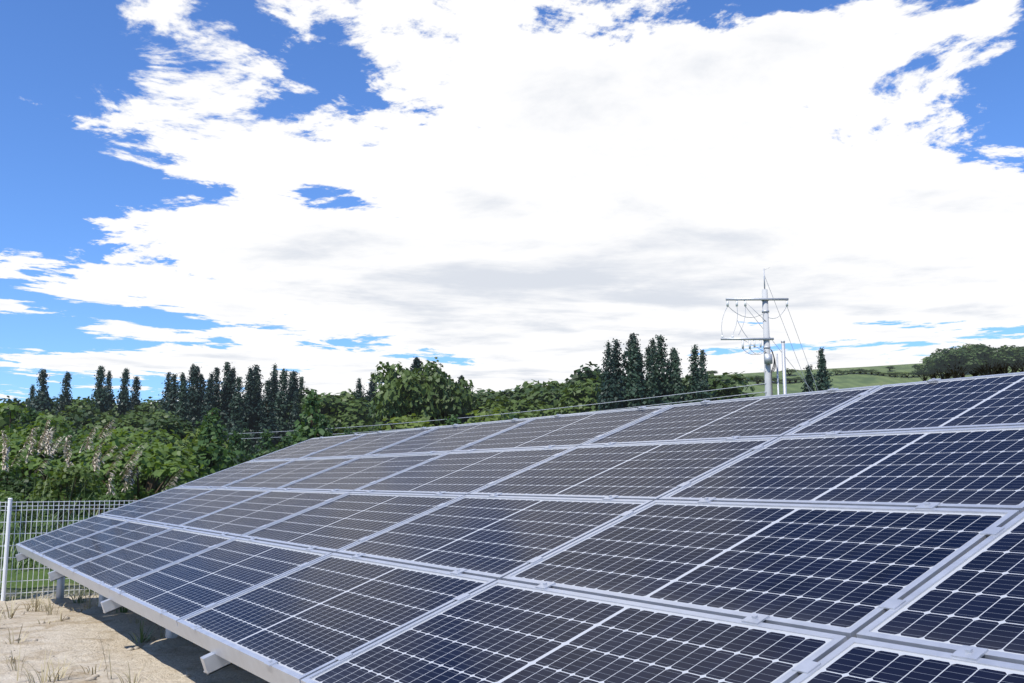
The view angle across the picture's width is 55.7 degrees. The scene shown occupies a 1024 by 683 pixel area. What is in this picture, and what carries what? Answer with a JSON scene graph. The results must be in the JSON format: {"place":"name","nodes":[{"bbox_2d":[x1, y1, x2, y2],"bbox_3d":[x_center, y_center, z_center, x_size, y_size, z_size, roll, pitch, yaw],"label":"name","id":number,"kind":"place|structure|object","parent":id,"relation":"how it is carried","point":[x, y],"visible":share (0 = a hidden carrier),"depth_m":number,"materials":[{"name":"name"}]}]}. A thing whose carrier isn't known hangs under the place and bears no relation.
{"place":"outdoors","nodes":[
{"label":"outdoors","id":0,"kind":"place"},
{"bbox_2d":[1,420,132,463],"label":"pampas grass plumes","id":1,"kind":"object","parent":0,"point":[31,440],"visible":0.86,"depth_m":15.18,"materials":[{"name":"plant"}]},
{"bbox_2d":[0,507,269,682],"bbox_3d":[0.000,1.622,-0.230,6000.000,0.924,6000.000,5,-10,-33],"label":"terrain","id":2,"kind":"structure","parent":0,"point":[75,637],"depth_m":7.25,"materials":[{"name":"soil"}]},
{"bbox_2d":[0,396,29,451],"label":"bush","id":3,"kind":"object","parent":2,"relation":"on","point":[9,400],"visible":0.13,"depth_m":116.25,"materials":[{"name":"green plant"}]},
{"bbox_2d":[0,490,29,515],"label":"vegetation","id":4,"kind":"object","parent":2,"relation":"on","point":[6,495],"visible":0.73,"depth_m":22.02,"materials":[{"name":"green plant"}]},
{"bbox_2d":[4,407,44,479],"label":"vegetation","id":5,"kind":"object","parent":2,"relation":"on","point":[32,414],"visible":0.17,"depth_m":56.49,"materials":[{"name":"green plant"}]},
{"bbox_2d":[11,503,43,532],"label":"vegetation","id":6,"kind":"object","parent":2,"relation":"on","point":[28,510],"visible":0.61,"depth_m":21.71,"materials":[{"name":"green plant"}]},
{"bbox_2d":[0,466,59,526],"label":"vegetation","id":7,"kind":"object","parent":2,"relation":"on","point":[19,486],"visible":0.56,"depth_m":23.54,"materials":[{"name":"green plant"}]},
{"bbox_2d":[0,401,61,511],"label":"bush","id":8,"kind":"object","parent":2,"relation":"on","point":[12,432],"visible":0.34,"depth_m":41.29,"materials":[{"name":"green plant"}]},
{"bbox_2d":[29,369,53,426],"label":"conifer tree","id":9,"kind":"object","parent":2,"relation":"on","point":[42,402],"visible":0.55,"depth_m":114.67,"materials":[{"name":"green plant"}]},
{"bbox_2d":[0,435,90,507],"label":"bush","id":10,"kind":"object","parent":2,"relation":"on","point":[17,447],"visible":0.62,"depth_m":29.15,"materials":[{"name":"green plant"}]},
{"bbox_2d":[19,650,73,682],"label":"dry weed","id":11,"kind":"object","parent":2,"relation":"on","point":[42,676],"visible":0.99,"depth_m":5.99,"materials":[{"name":"beige plant"}]},
{"bbox_2d":[0,463,95,559],"bbox_3d":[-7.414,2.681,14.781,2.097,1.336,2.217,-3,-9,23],"label":"pampas grass","id":12,"kind":"object","parent":2,"relation":"on","point":[22,538],"depth_m":14.67,"materials":[{"name":"plant"}]},
{"bbox_2d":[1,429,65,471],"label":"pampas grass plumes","id":13,"kind":"object","parent":12,"relation":"on","point":[5,457],"visible":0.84,"depth_m":14.46,"materials":[{"name":"plant"}]},
{"bbox_2d":[106,470,182,494],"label":"flower spikes","id":14,"kind":"object","parent":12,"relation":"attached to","point":[109,484],"visible":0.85,"depth_m":16.01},
{"bbox_2d":[0,413,100,512],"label":"bush","id":15,"kind":"object","parent":2,"relation":"on","point":[42,423],"visible":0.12,"depth_m":39.58,"materials":[{"name":"green plant"}]},
{"bbox_2d":[24,439,100,515],"bbox_3d":[-14.532,4.479,31.862,3.455,2.526,4.106,3,-8,-18],"label":"bush","id":16,"kind":"object","parent":2,"relation":"on","point":[58,454],"visible":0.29,"depth_m":30.78,"materials":[{"name":"green plant"}]},
{"bbox_2d":[23,463,103,529],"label":"vegetation","id":17,"kind":"object","parent":2,"relation":"on","point":[64,483],"visible":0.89,"depth_m":20.13,"materials":[{"name":"green plant"}]},
{"bbox_2d":[55,371,73,414],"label":"conifer tree","id":18,"kind":"object","parent":2,"relation":"on","point":[65,400],"visible":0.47,"depth_m":118.09,"materials":[{"name":"green plant"}]},
{"bbox_2d":[39,429,90,514],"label":"vegetation","id":19,"kind":"object","parent":2,"relation":"on","point":[78,511],"visible":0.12,"depth_m":34.08,"materials":[{"name":"green plant"}]},
{"bbox_2d":[0,498,137,600],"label":"fence","id":20,"kind":"object","parent":2,"relation":"on","point":[6,551],"visible":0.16,"depth_m":12.33,"materials":[{"name":"metal"}]},
{"bbox_2d":[36,396,108,432],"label":"broadleaf tree","id":21,"kind":"object","parent":2,"relation":"on","point":[85,407],"visible":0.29,"depth_m":108.53,"materials":[{"name":"green plant"}]},
{"bbox_2d":[30,477,122,532],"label":"pampas grass","id":22,"kind":"object","parent":2,"relation":"on","point":[74,510],"depth_m":14.85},
{"bbox_2d":[45,427,146,475],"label":"flower spikes","id":23,"kind":"object","parent":22,"relation":"on","point":[48,449],"visible":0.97,"depth_m":14.83,"materials":[{"name":"plant"}]},
{"bbox_2d":[65,446,140,486],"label":"flower spikes","id":24,"kind":"object","parent":22,"relation":"on","point":[94,465],"visible":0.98,"depth_m":15.28,"materials":[{"name":"plant"}]},
{"bbox_2d":[42,419,138,503],"bbox_3d":[-19.139,5.545,43.756,6.223,4.213,5.459,-3,-9,20],"label":"bush","id":25,"kind":"object","parent":2,"relation":"on","point":[81,432],"visible":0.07,"depth_m":43.73,"materials":[{"name":"green plant"}]},
{"bbox_2d":[62,410,119,436],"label":"bush","id":26,"kind":"object","parent":2,"relation":"on","point":[78,420],"visible":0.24,"depth_m":90.38,"materials":[{"name":"green plant"}]},
{"bbox_2d":[71,481,113,515],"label":"vegetation","id":27,"kind":"object","parent":2,"relation":"on","point":[97,502],"visible":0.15,"depth_m":27.01,"materials":[{"name":"green plant"}]},
{"bbox_2d":[0,603,190,680],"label":"soil clods","id":28,"kind":"object","parent":2,"relation":"on","point":[93,677],"visible":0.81,"depth_m":7.17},
{"bbox_2d":[88,365,111,418],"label":"conifer tree","id":29,"kind":"object","parent":2,"relation":"on","point":[101,403],"visible":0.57,"depth_m":112.36,"materials":[{"name":"green plant"}]},
{"bbox_2d":[103,370,115,412],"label":"conifer tree","id":30,"kind":"object","parent":2,"relation":"on","point":[109,385],"visible":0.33,"depth_m":116.56,"materials":[{"name":"green plant"}]},
{"bbox_2d":[56,577,176,638],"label":"support posts","id":31,"kind":"object","parent":2,"relation":"on","point":[60,594],"visible":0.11,"depth_m":11.75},
{"bbox_2d":[41,598,192,648],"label":"post soil mounds","id":32,"kind":"object","parent":2,"relation":"on","point":[163,642],"visible":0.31,"depth_m":7.33,"materials":[{"name":"soil"}]},
{"bbox_2d":[87,432,156,512],"bbox_3d":[-13.793,4.562,33.749,3.676,2.913,3.686,2,-8,-13],"label":"bush","id":33,"kind":"object","parent":2,"relation":"on","point":[94,440],"visible":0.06,"depth_m":33.60,"materials":[{"name":"green plant"}]},
{"bbox_2d":[111,368,133,417],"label":"conifer tree","id":34,"kind":"object","parent":2,"relation":"on","point":[124,405],"visible":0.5,"depth_m":114.72,"materials":[{"name":"green plant"}]},
{"bbox_2d":[90,474,158,509],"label":"vegetation","id":35,"kind":"object","parent":2,"relation":"on","point":[121,494],"visible":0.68,"depth_m":22.79,"materials":[{"name":"green plant"}]},
{"bbox_2d":[85,448,171,502],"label":"vegetation","id":36,"kind":"object","parent":2,"relation":"on","point":[143,475],"visible":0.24,"depth_m":25.64,"materials":[{"name":"green plant"}]},
{"bbox_2d":[83,409,178,433],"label":"bush","id":37,"kind":"object","parent":2,"relation":"on","point":[136,419],"visible":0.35,"depth_m":87.79,"materials":[{"name":"green plant"}]},
{"bbox_2d":[101,396,164,420],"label":"bush","id":38,"kind":"object","parent":2,"relation":"on","point":[148,407],"visible":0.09,"depth_m":112.62,"materials":[{"name":"green plant"}]},
{"bbox_2d":[126,376,141,412],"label":"conifer tree","id":39,"kind":"object","parent":2,"relation":"on","point":[136,382],"visible":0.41,"depth_m":120.37,"materials":[{"name":"green plant"}]},
{"bbox_2d":[98,426,182,448],"bbox_3d":[-18.965,6.033,45.863,6.203,3.911,5.298,-4,-9,28],"label":"bush","id":40,"kind":"object","parent":2,"relation":"on","point":[164,433],"visible":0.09,"depth_m":45.37,"materials":[{"name":"green plant"}]},
{"bbox_2d":[69,426,215,503],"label":"vegetation","id":41,"kind":"object","parent":2,"relation":"on","point":[169,461],"visible":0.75,"depth_m":23.72,"materials":[{"name":"green plant"}]},
{"bbox_2d":[15,547,291,682],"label":"array rails","id":42,"kind":"object","parent":2,"relation":"on","point":[216,658],"visible":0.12,"depth_m":5.44,"materials":[{"name":"metal"}]},
{"bbox_2d":[16,372,1023,682],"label":"panel frames","id":43,"kind":"structure","parent":42,"relation":"on","point":[846,638],"depth_m":4.61,"materials":[{"name":"metal"}]},
{"bbox_2d":[18,378,1004,673],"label":"panel clamps","id":44,"kind":"object","parent":43,"relation":"attached to","point":[962,652],"visible":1,"depth_m":4.32,"materials":[{"name":"metal"}]},
{"bbox_2d":[20,374,1023,682],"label":"glass panel","id":45,"kind":"object","parent":43,"relation":"in","point":[844,568],"visible":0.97,"depth_m":4.55,"materials":[{"name":"glass"}]},
{"bbox_2d":[133,417,197,443],"bbox_3d":[-21.260,7.415,59.349,4.392,5.629,5.068,-8,-11,43],"label":"bush","id":46,"kind":"object","parent":2,"relation":"on","point":[179,428],"visible":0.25,"depth_m":59.22,"materials":[{"name":"green plant"}]},
{"bbox_2d":[158,372,172,418],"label":"conifer tree","id":47,"kind":"object","parent":2,"relation":"on","point":[168,375],"visible":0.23,"depth_m":109.23,"materials":[{"name":"green plant"}]},
{"bbox_2d":[162,373,179,417],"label":"conifer tree","id":48,"kind":"object","parent":2,"relation":"on","point":[171,401],"visible":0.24,"depth_m":106.89,"materials":[{"name":"green plant"}]},
{"bbox_2d":[172,381,192,430],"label":"conifer tree","id":49,"kind":"object","parent":2,"relation":"on","point":[184,412],"visible":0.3,"depth_m":103.16,"materials":[{"name":"green plant"}]},
{"bbox_2d":[186,366,204,433],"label":"conifer tree","id":50,"kind":"object","parent":2,"relation":"on","point":[195,394],"visible":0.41,"depth_m":106.14,"materials":[{"name":"green plant"}]},
{"bbox_2d":[172,428,233,480],"bbox_3d":[-18.272,7.124,54.896,5.485,4.658,5.672,0,-8,-16],"label":"bush","id":51,"kind":"object","parent":2,"relation":"on","point":[186,438],"visible":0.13,"depth_m":54.83,"materials":[{"name":"green plant"}]},
{"bbox_2d":[197,378,214,427],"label":"conifer tree","id":52,"kind":"object","parent":2,"relation":"on","point":[207,405],"visible":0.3,"depth_m":102.44,"materials":[{"name":"green plant"}]},
{"bbox_2d":[179,407,241,478],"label":"vegetation","id":53,"kind":"object","parent":2,"relation":"on","point":[210,450],"visible":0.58,"depth_m":38.90,"materials":[{"name":"green plant"}]},
{"bbox_2d":[210,367,225,430],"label":"conifer tree","id":54,"kind":"object","parent":2,"relation":"on","point":[216,398],"visible":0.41,"depth_m":106.93,"materials":[{"name":"green plant"}]},
{"bbox_2d":[216,369,235,442],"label":"conifer tree","id":55,"kind":"object","parent":2,"relation":"on","point":[227,393],"visible":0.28,"depth_m":107.91,"materials":[{"name":"green plant"}]},
{"bbox_2d":[219,430,253,468],"bbox_3d":[-14.160,6.708,49.631,2.746,4.337,2.436,-6,-10,38],"label":"bush","id":56,"kind":"object","parent":2,"relation":"on","point":[235,446],"visible":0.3,"depth_m":49.85,"materials":[{"name":"green plant"}]},
{"bbox_2d":[223,377,250,455],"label":"conifer tree","id":57,"kind":"object","parent":2,"relation":"on","point":[236,417],"visible":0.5,"depth_m":103.03,"materials":[{"name":"green plant"}]},
{"bbox_2d":[239,428,256,458],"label":"vegetation","id":58,"kind":"object","parent":2,"relation":"on","point":[247,448],"visible":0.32,"depth_m":74.92,"materials":[{"name":"green plant"}]},
{"bbox_2d":[238,367,258,454],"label":"conifer tree","id":59,"kind":"object","parent":2,"relation":"on","point":[249,409],"visible":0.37,"depth_m":106.92,"materials":[{"name":"green plant"}]},
{"bbox_2d":[250,375,264,447],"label":"conifer tree","id":60,"kind":"object","parent":2,"relation":"on","point":[257,397],"visible":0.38,"depth_m":108.55,"materials":[{"name":"green plant"}]},
{"bbox_2d":[249,428,277,460],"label":"bush","id":61,"kind":"object","parent":2,"relation":"on","point":[265,435],"visible":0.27,"depth_m":51.89,"materials":[{"name":"green plant"}]},
{"bbox_2d":[251,381,278,455],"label":"conifer tree","id":62,"kind":"object","parent":2,"relation":"on","point":[266,421],"visible":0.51,"depth_m":101.81,"materials":[{"name":"green plant"}]},
{"bbox_2d":[269,373,279,422],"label":"conifer tree","id":63,"kind":"object","parent":2,"relation":"on","point":[273,380],"visible":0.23,"depth_m":112.51,"materials":[{"name":"green plant"}]},
{"bbox_2d":[268,369,292,448],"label":"conifer tree","id":64,"kind":"object","parent":2,"relation":"on","point":[281,408],"visible":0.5,"depth_m":107.48,"materials":[{"name":"green plant"}]},
{"bbox_2d":[282,391,300,438],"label":"conifer tree","id":65,"kind":"object","parent":2,"relation":"on","point":[294,416],"visible":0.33,"depth_m":103.86,"materials":[{"name":"green plant"}]},
{"bbox_2d":[284,371,304,427],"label":"conifer tree","id":66,"kind":"object","parent":2,"relation":"on","point":[293,384],"visible":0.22,"depth_m":109.95,"materials":[{"name":"green plant"}]},
{"bbox_2d":[286,389,328,444],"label":"vegetation","id":67,"kind":"object","parent":2,"relation":"on","point":[310,432],"visible":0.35,"depth_m":32.62,"materials":[{"name":"green plant"}]},
{"bbox_2d":[283,387,353,429],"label":"broadleaf tree","id":68,"kind":"object","parent":2,"relation":"on","point":[302,403],"visible":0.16,"depth_m":108.99,"materials":[{"name":"green plant"}]},
{"bbox_2d":[315,413,334,436],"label":"vegetation","id":69,"kind":"object","parent":2,"relation":"on","point":[323,424],"visible":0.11,"depth_m":43.85,"materials":[{"name":"green plant"}]},
{"bbox_2d":[307,392,375,434],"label":"broadleaf tree","id":70,"kind":"object","parent":2,"relation":"on","point":[349,413],"visible":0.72,"depth_m":106.61,"materials":[{"name":"green plant"}]},
{"bbox_2d":[334,389,368,432],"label":"broadleaf tree","id":71,"kind":"object","parent":2,"relation":"on","point":[347,395],"visible":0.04,"depth_m":112.83,"materials":[{"name":"green plant"}]},
{"bbox_2d":[352,378,365,430],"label":"conifer tree","id":72,"kind":"object","parent":2,"relation":"on","point":[359,391],"visible":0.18,"depth_m":111.68,"materials":[{"name":"green plant"}]},
{"bbox_2d":[335,421,392,434],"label":"bush","id":73,"kind":"object","parent":2,"relation":"on","point":[365,429],"visible":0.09,"depth_m":60.99,"materials":[{"name":"green plant"}]},
{"bbox_2d":[363,377,382,430],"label":"conifer tree","id":74,"kind":"object","parent":2,"relation":"on","point":[370,395],"visible":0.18,"depth_m":109.97,"materials":[{"name":"green plant"}]},
{"bbox_2d":[367,373,402,429],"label":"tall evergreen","id":75,"kind":"object","parent":2,"relation":"on","point":[372,408],"visible":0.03,"depth_m":87.01,"materials":[{"name":"green plant"}]},
{"bbox_2d":[375,413,434,430],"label":"bush","id":76,"kind":"object","parent":2,"relation":"on","point":[403,420],"visible":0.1,"depth_m":62.09,"materials":[{"name":"green plant"}]},
{"bbox_2d":[368,361,442,427],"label":"broadleaf tree","id":77,"kind":"object","parent":2,"relation":"on","point":[405,389],"visible":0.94,"depth_m":81.81,"materials":[{"name":"green plant"}]},
{"bbox_2d":[409,357,479,425],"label":"broadleaf tree","id":78,"kind":"object","parent":2,"relation":"on","point":[450,398],"visible":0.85,"depth_m":83.36,"materials":[{"name":"green plant"}]},
{"bbox_2d":[430,407,508,426],"bbox_3d":[-2.131,7.695,65.414,7.748,6.501,7.492,-5,-8,39],"label":"bush","id":79,"kind":"object","parent":2,"relation":"on","point":[474,419],"visible":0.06,"depth_m":63.78,"materials":[{"name":"green plant"}]},
{"bbox_2d":[472,383,549,421],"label":"broadleaf tree","id":80,"kind":"object","parent":2,"relation":"on","point":[518,391],"visible":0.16,"depth_m":93.78,"materials":[{"name":"green plant"}]},
{"bbox_2d":[480,396,559,420],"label":"bush","id":81,"kind":"object","parent":2,"relation":"on","point":[519,406],"visible":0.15,"depth_m":85.11,"materials":[{"name":"green plant"}]},
{"bbox_2d":[239,278,817,438],"bbox_3d":[-11.079,2.787,58.435,3.936,6.195,60.177,10,-13,-51],"label":"power line","id":82,"kind":"object","parent":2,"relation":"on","point":[633,399],"visible":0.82,"depth_m":42.64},
{"bbox_2d":[521,388,564,416],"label":"bush","id":83,"kind":"object","parent":2,"relation":"on","point":[554,402],"visible":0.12,"depth_m":87.02,"materials":[{"name":"green plant"}]},
{"bbox_2d":[529,369,604,407],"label":"broadleaf tree","id":84,"kind":"object","parent":2,"relation":"on","point":[552,387],"visible":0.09,"depth_m":90.03,"materials":[{"name":"green plant"}]},
{"bbox_2d":[551,377,601,415],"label":"bush","id":85,"kind":"object","parent":2,"relation":"on","point":[582,394],"visible":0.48,"depth_m":82.59,"materials":[{"name":"green plant"}]},
{"bbox_2d":[567,361,613,395],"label":"broadleaf tree","id":86,"kind":"object","parent":2,"relation":"on","point":[579,375],"visible":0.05,"depth_m":90.36,"materials":[{"name":"green plant"}]},
{"bbox_2d":[596,340,623,410],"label":"conifer tree","id":87,"kind":"object","parent":2,"relation":"on","point":[609,391],"visible":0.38,"depth_m":69.03,"materials":[{"name":"green plant"}]},
{"bbox_2d":[598,338,625,410],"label":"conifer tree","id":88,"kind":"object","parent":2,"relation":"on","point":[616,353],"visible":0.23,"depth_m":72.35,"materials":[{"name":"green plant"}]},
{"bbox_2d":[616,332,643,407],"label":"conifer tree","id":89,"kind":"object","parent":2,"relation":"on","point":[626,354],"visible":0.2,"depth_m":71.48,"materials":[{"name":"green plant"}]},
{"bbox_2d":[618,338,650,408],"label":"conifer tree","id":90,"kind":"object","parent":2,"relation":"on","point":[633,386],"visible":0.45,"depth_m":69.92,"materials":[{"name":"green plant"}]},
{"bbox_2d":[641,346,660,406],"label":"conifer tree","id":91,"kind":"object","parent":2,"relation":"on","point":[650,377],"visible":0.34,"depth_m":70.29,"materials":[{"name":"green plant"}]},
{"bbox_2d":[648,335,680,405],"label":"conifer tree","id":92,"kind":"object","parent":2,"relation":"on","point":[662,379],"visible":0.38,"depth_m":71.79,"materials":[{"name":"green plant"}]},
{"bbox_2d":[668,348,686,404],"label":"conifer tree","id":93,"kind":"object","parent":2,"relation":"on","point":[678,388],"visible":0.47,"depth_m":71.64,"materials":[{"name":"green plant"}]},
{"bbox_2d":[683,344,711,402],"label":"conifer tree","id":94,"kind":"object","parent":2,"relation":"on","point":[696,381],"visible":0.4,"depth_m":71.82,"materials":[{"name":"green plant"}]},
{"bbox_2d":[698,349,710,399],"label":"conifer tree","id":95,"kind":"object","parent":2,"relation":"on","point":[705,385],"visible":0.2,"depth_m":74.75,"materials":[{"name":"green plant"}]},
{"bbox_2d":[682,371,756,400],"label":"bush","id":96,"kind":"object","parent":2,"relation":"on","point":[716,382],"visible":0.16,"depth_m":77.69,"materials":[{"name":"green plant"}]},
{"bbox_2d":[762,289,771,395],"bbox_3d":[10.724,2.594,40.435,0.351,9.681,0.360,5,-10,-33],"label":"utility pole","id":97,"kind":"object","parent":2,"relation":"on","point":[767,370],"visible":0.34,"depth_m":40.71,"materials":[{"name":"concrete"}]},
{"bbox_2d":[721,267,788,394],"bbox_3d":[10.219,2.002,40.406,2.898,10.447,0.490,0,-8,-2],"label":"utility pole","id":98,"kind":"object","parent":97,"relation":"attached to","point":[768,359],"visible":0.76,"depth_m":40.69,"materials":[{"name":"metal"}]},
{"bbox_2d":[801,364,815,392],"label":"conifer tree","id":99,"kind":"object","parent":2,"relation":"on","point":[809,381],"visible":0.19,"depth_m":65.24,"materials":[{"name":"green plant"}]},
{"bbox_2d":[813,347,832,390],"bbox_3d":[19.701,5.120,61.292,2.431,9.667,2.625,-1,-7,7],"label":"conifer tree","id":100,"kind":"object","parent":2,"relation":"on","point":[823,385],"visible":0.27,"depth_m":61.52,"materials":[{"name":"green plant"}]},
{"bbox_2d":[0,0,1023,407],"label":"sky","id":101,"kind":"structure","parent":0,"point":[502,192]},
{"bbox_2d":[477,363,1023,396],"bbox_3d":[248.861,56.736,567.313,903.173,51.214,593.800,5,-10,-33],"label":"hill terrain","id":102,"kind":"structure","parent":0,"point":[847,380],"depth_m":339.68,"materials":[{"name":"plant"}]},
{"bbox_2d":[924,360,969,379],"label":"hill tree","id":103,"kind":"object","parent":102,"relation":"on","point":[933,368],"visible":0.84,"depth_m":305.73,"materials":[{"name":"green plant"}]},
{"bbox_2d":[924,347,986,377],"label":"hill tree","id":104,"kind":"object","parent":102,"relation":"on","point":[945,356],"visible":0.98,"depth_m":301.61,"materials":[{"name":"green plant"}]},
{"bbox_2d":[957,347,1016,375],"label":"hill tree","id":105,"kind":"object","parent":102,"relation":"on","point":[993,354],"visible":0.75,"depth_m":299.45,"materials":[{"name":"green plant"}]},
{"bbox_2d":[981,345,1023,373],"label":"hill tree","id":106,"kind":"object","parent":102,"relation":"on","point":[1010,348],"visible":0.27,"depth_m":301.31,"materials":[{"name":"green plant"}]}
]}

